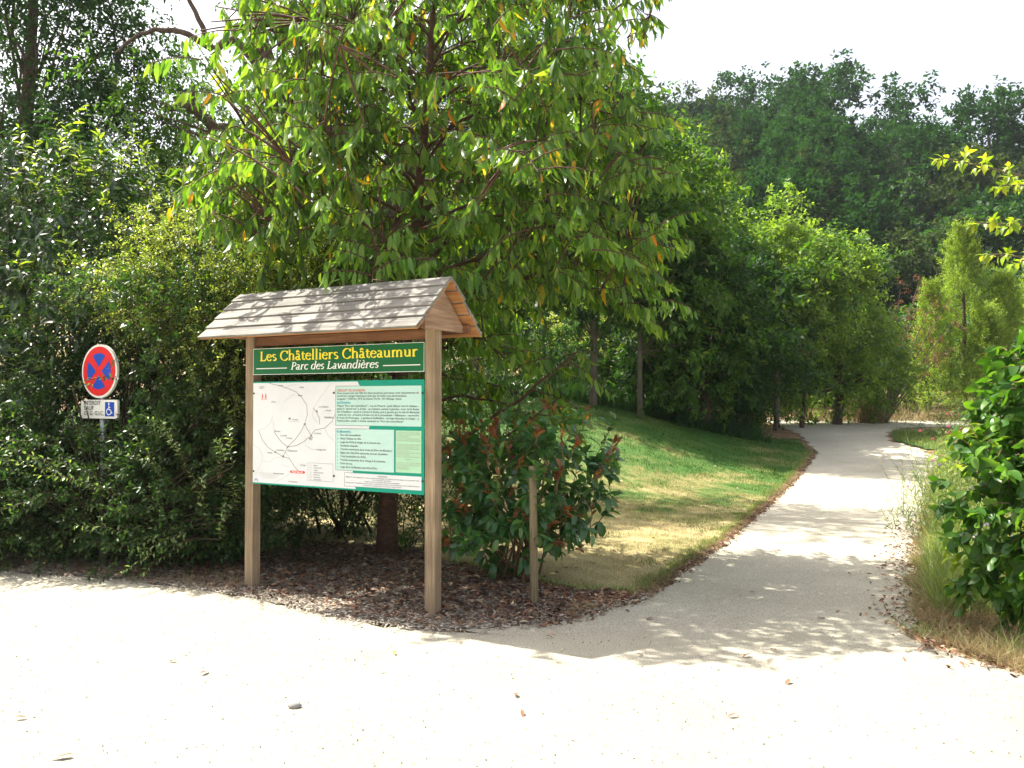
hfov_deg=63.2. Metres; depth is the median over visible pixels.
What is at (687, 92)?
hillside tree
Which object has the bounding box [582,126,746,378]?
deciduous tree
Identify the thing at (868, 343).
hillside tree
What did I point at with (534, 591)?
wooden stake
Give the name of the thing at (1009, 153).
hillside tree
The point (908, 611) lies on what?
leaf litter
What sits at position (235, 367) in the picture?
golden shrub
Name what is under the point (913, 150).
hillside tree
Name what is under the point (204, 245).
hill
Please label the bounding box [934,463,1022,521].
flower plant
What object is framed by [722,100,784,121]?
hillside tree
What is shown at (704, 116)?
hillside tree
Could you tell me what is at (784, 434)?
ground
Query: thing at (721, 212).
hillside tree
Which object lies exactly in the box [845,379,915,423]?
straw clump
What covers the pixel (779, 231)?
deciduous tree
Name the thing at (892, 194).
hillside tree
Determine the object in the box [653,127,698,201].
hillside tree
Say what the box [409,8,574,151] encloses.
hillside tree
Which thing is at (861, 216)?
hillside tree
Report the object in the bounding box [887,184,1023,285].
hillside tree
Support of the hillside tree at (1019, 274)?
on the ground at (784, 434)
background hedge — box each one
[461,301,665,374]
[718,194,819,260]
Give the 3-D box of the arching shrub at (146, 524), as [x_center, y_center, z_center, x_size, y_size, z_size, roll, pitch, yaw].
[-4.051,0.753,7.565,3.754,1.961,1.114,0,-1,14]
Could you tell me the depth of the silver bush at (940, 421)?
20.51 m
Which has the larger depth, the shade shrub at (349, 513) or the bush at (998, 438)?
the shade shrub at (349, 513)
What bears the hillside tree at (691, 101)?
on the hill
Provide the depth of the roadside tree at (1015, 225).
5.06 m
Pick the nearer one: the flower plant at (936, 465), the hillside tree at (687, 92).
the flower plant at (936, 465)
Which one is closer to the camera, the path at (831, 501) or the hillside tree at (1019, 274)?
the path at (831, 501)
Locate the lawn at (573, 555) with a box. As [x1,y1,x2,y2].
[59,397,807,589]
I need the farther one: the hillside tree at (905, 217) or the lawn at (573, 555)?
the hillside tree at (905, 217)
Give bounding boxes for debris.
[0,556,1020,767]
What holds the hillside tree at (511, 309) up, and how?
on the ground at (784, 434)
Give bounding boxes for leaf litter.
[0,534,197,578]
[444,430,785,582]
[538,447,819,637]
[848,518,1014,668]
[904,627,1022,677]
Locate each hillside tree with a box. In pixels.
[406,136,534,276]
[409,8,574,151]
[434,107,552,200]
[456,250,563,336]
[513,251,630,367]
[609,90,722,154]
[622,80,702,130]
[640,85,751,201]
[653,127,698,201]
[659,89,755,137]
[669,134,755,219]
[670,88,747,131]
[689,132,763,156]
[693,61,839,129]
[697,145,855,258]
[707,99,842,163]
[709,77,880,179]
[713,196,735,226]
[716,155,900,294]
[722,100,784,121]
[744,106,882,235]
[758,48,946,162]
[761,303,910,403]
[803,160,930,258]
[838,180,905,231]
[844,248,922,332]
[847,109,952,205]
[853,212,1023,336]
[856,294,1012,405]
[857,113,965,242]
[884,191,1023,300]
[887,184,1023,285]
[894,139,1023,259]
[901,148,1022,249]
[919,141,1023,197]
[935,75,1023,177]
[942,265,1023,361]
[981,197,1023,269]
[987,170,1020,223]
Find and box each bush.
[423,396,626,580]
[897,396,996,439]
[927,304,1023,640]
[934,397,1022,530]
[937,396,985,434]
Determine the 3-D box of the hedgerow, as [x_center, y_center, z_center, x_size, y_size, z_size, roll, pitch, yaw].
[17.269,-0.829,29.018,18.341,5.365,4.769,0,-1,0]
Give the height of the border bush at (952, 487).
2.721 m
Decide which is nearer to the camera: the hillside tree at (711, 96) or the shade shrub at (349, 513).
the shade shrub at (349, 513)
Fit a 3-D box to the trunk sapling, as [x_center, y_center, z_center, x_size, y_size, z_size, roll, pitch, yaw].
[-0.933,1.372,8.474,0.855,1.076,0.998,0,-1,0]
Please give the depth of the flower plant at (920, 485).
11.11 m
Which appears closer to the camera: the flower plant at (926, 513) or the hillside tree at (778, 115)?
the flower plant at (926, 513)
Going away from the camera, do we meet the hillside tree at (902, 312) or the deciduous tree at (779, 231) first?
the deciduous tree at (779, 231)
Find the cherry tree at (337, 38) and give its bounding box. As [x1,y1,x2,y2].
[143,0,707,554]
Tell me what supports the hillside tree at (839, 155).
on the hill
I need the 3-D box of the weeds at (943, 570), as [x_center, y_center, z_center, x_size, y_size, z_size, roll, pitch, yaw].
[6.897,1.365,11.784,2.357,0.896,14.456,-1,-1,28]
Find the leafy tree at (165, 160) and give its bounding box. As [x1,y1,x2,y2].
[65,54,344,425]
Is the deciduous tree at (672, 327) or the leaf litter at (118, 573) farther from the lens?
the deciduous tree at (672, 327)
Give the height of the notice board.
2.742 m
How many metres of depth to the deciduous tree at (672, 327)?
18.34 m
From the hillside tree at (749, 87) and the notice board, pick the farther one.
the hillside tree at (749, 87)
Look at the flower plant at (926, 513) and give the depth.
9.48 m
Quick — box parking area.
[0,571,1023,767]
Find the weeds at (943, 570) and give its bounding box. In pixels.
[888,434,1023,615]
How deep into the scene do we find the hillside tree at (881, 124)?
71.17 m
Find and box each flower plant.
[876,451,1007,517]
[877,488,1023,537]
[905,472,1020,529]
[906,421,980,484]
[906,430,990,500]
[929,515,1018,572]
[930,421,989,485]
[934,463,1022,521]
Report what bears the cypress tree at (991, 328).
on the ground at (784, 434)
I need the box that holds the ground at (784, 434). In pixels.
[0,308,1023,652]
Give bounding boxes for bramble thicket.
[390,266,840,410]
[442,321,614,394]
[609,340,810,427]
[716,333,961,419]
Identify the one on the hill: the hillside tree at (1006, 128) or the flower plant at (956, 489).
the hillside tree at (1006, 128)
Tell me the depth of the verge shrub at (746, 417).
20.71 m
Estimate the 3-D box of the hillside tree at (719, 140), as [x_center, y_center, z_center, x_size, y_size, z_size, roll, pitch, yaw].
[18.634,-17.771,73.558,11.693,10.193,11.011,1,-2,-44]
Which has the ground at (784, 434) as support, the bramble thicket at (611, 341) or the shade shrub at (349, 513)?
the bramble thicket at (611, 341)
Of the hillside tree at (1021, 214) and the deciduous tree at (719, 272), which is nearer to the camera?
the deciduous tree at (719, 272)
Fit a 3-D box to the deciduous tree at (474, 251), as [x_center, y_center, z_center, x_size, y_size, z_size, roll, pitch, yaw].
[-0.967,-3.833,19.206,6.384,8.894,4.253,0,-1,0]
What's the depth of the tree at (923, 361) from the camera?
24.95 m
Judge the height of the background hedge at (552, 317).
3.416 m
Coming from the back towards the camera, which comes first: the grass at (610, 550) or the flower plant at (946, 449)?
the flower plant at (946, 449)
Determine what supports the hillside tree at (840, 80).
on the hill
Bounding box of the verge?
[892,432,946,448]
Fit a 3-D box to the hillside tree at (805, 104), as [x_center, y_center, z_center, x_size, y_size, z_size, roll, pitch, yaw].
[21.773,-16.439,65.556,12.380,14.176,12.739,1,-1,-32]
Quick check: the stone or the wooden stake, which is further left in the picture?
the stone
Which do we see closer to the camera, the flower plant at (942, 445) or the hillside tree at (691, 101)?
the flower plant at (942, 445)
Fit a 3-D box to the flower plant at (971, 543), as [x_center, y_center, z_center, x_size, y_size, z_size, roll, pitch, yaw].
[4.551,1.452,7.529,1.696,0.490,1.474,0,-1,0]
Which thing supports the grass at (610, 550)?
on the lawn at (573, 555)
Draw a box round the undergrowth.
[216,366,776,442]
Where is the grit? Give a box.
[0,545,1022,767]
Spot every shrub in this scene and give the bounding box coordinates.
[0,214,367,583]
[0,358,244,583]
[31,180,419,540]
[173,316,540,543]
[715,401,773,437]
[727,377,807,425]
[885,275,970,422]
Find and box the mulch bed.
[0,536,580,629]
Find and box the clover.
[419,418,796,590]
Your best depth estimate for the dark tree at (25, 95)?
14.50 m
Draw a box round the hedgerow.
[764,303,1013,416]
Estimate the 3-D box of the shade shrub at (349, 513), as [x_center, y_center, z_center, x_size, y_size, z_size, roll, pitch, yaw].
[-1.675,0.440,9.493,4.114,3.060,2.431,1,-1,-30]
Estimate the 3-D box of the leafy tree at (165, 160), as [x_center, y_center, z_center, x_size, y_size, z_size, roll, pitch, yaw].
[-5.081,-1.993,14.965,5.617,7.567,3.859,0,-1,0]
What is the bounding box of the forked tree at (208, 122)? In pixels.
[36,0,632,290]
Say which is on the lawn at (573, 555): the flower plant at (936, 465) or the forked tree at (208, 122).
the forked tree at (208, 122)
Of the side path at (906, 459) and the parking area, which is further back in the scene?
the side path at (906, 459)
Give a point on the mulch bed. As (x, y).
(358, 593)
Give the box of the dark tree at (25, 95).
[0,0,210,427]
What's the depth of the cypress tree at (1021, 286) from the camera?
27.03 m
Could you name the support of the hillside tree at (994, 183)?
on the hill
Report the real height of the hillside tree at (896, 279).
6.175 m
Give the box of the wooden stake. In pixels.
[522,465,538,602]
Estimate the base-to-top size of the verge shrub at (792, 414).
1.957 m
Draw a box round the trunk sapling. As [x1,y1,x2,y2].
[393,486,456,554]
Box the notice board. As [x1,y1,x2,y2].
[198,276,481,614]
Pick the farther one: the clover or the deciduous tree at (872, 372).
the deciduous tree at (872, 372)
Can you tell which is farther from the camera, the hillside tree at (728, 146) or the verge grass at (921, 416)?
the hillside tree at (728, 146)
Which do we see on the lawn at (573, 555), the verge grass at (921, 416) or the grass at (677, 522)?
the grass at (677, 522)
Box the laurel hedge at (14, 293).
[0,98,286,522]
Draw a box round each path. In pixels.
[458,419,970,647]
[880,454,938,463]
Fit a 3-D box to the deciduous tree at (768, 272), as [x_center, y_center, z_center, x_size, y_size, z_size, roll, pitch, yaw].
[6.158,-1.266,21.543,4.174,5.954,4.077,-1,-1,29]
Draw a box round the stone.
[287,702,301,708]
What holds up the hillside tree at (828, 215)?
on the hill
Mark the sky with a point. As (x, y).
(971, 42)
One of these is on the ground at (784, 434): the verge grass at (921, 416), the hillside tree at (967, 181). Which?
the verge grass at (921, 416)
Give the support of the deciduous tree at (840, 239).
on the ground at (784, 434)
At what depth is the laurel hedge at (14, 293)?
9.29 m
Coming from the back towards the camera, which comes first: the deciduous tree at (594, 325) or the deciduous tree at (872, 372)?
the deciduous tree at (872, 372)
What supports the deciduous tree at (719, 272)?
on the ground at (784, 434)
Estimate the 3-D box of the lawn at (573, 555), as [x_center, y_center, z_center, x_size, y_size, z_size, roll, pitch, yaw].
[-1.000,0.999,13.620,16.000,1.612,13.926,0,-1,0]
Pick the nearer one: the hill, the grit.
the grit
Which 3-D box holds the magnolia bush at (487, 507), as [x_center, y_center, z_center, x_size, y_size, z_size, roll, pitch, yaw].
[0.082,0.921,7.107,1.857,1.648,1.791,0,-1,0]
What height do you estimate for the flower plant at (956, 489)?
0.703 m
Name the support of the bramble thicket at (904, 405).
on the ground at (784, 434)
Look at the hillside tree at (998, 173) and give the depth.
62.63 m
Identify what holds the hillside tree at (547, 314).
on the ground at (784, 434)
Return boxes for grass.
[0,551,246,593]
[370,530,715,589]
[398,445,778,533]
[442,396,805,484]
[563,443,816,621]
[799,399,994,421]
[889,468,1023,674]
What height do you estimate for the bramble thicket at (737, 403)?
2.507 m
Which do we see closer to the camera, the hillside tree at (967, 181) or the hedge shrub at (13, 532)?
the hedge shrub at (13, 532)
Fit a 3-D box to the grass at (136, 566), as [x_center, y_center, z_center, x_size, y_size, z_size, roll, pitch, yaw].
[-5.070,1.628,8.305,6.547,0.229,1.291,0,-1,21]
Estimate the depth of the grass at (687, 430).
16.63 m
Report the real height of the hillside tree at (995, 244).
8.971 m
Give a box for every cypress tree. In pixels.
[899,216,1023,414]
[969,266,1023,376]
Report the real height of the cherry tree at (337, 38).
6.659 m
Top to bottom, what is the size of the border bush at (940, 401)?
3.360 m
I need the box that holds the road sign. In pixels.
[81,344,119,561]
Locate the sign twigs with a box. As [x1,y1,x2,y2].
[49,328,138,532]
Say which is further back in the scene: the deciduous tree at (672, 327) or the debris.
the deciduous tree at (672, 327)
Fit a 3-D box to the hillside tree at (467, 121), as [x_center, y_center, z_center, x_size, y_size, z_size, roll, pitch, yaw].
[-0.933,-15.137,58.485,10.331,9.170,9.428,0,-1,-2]
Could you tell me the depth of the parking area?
4.37 m
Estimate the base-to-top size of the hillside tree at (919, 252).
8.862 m
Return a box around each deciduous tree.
[367,39,602,396]
[486,23,718,405]
[526,52,841,435]
[578,199,844,428]
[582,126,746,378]
[673,220,832,430]
[713,178,876,430]
[760,218,912,427]
[761,209,935,424]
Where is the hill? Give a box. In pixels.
[0,177,959,380]
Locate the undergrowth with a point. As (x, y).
(750, 431)
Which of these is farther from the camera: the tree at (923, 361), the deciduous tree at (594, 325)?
the tree at (923, 361)
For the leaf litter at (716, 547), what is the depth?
7.98 m
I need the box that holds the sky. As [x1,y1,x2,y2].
[0,0,1023,177]
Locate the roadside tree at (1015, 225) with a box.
[931,146,1023,271]
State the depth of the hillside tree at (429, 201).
42.28 m
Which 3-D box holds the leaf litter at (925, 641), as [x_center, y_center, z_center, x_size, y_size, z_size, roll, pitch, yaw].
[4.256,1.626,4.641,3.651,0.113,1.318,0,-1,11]

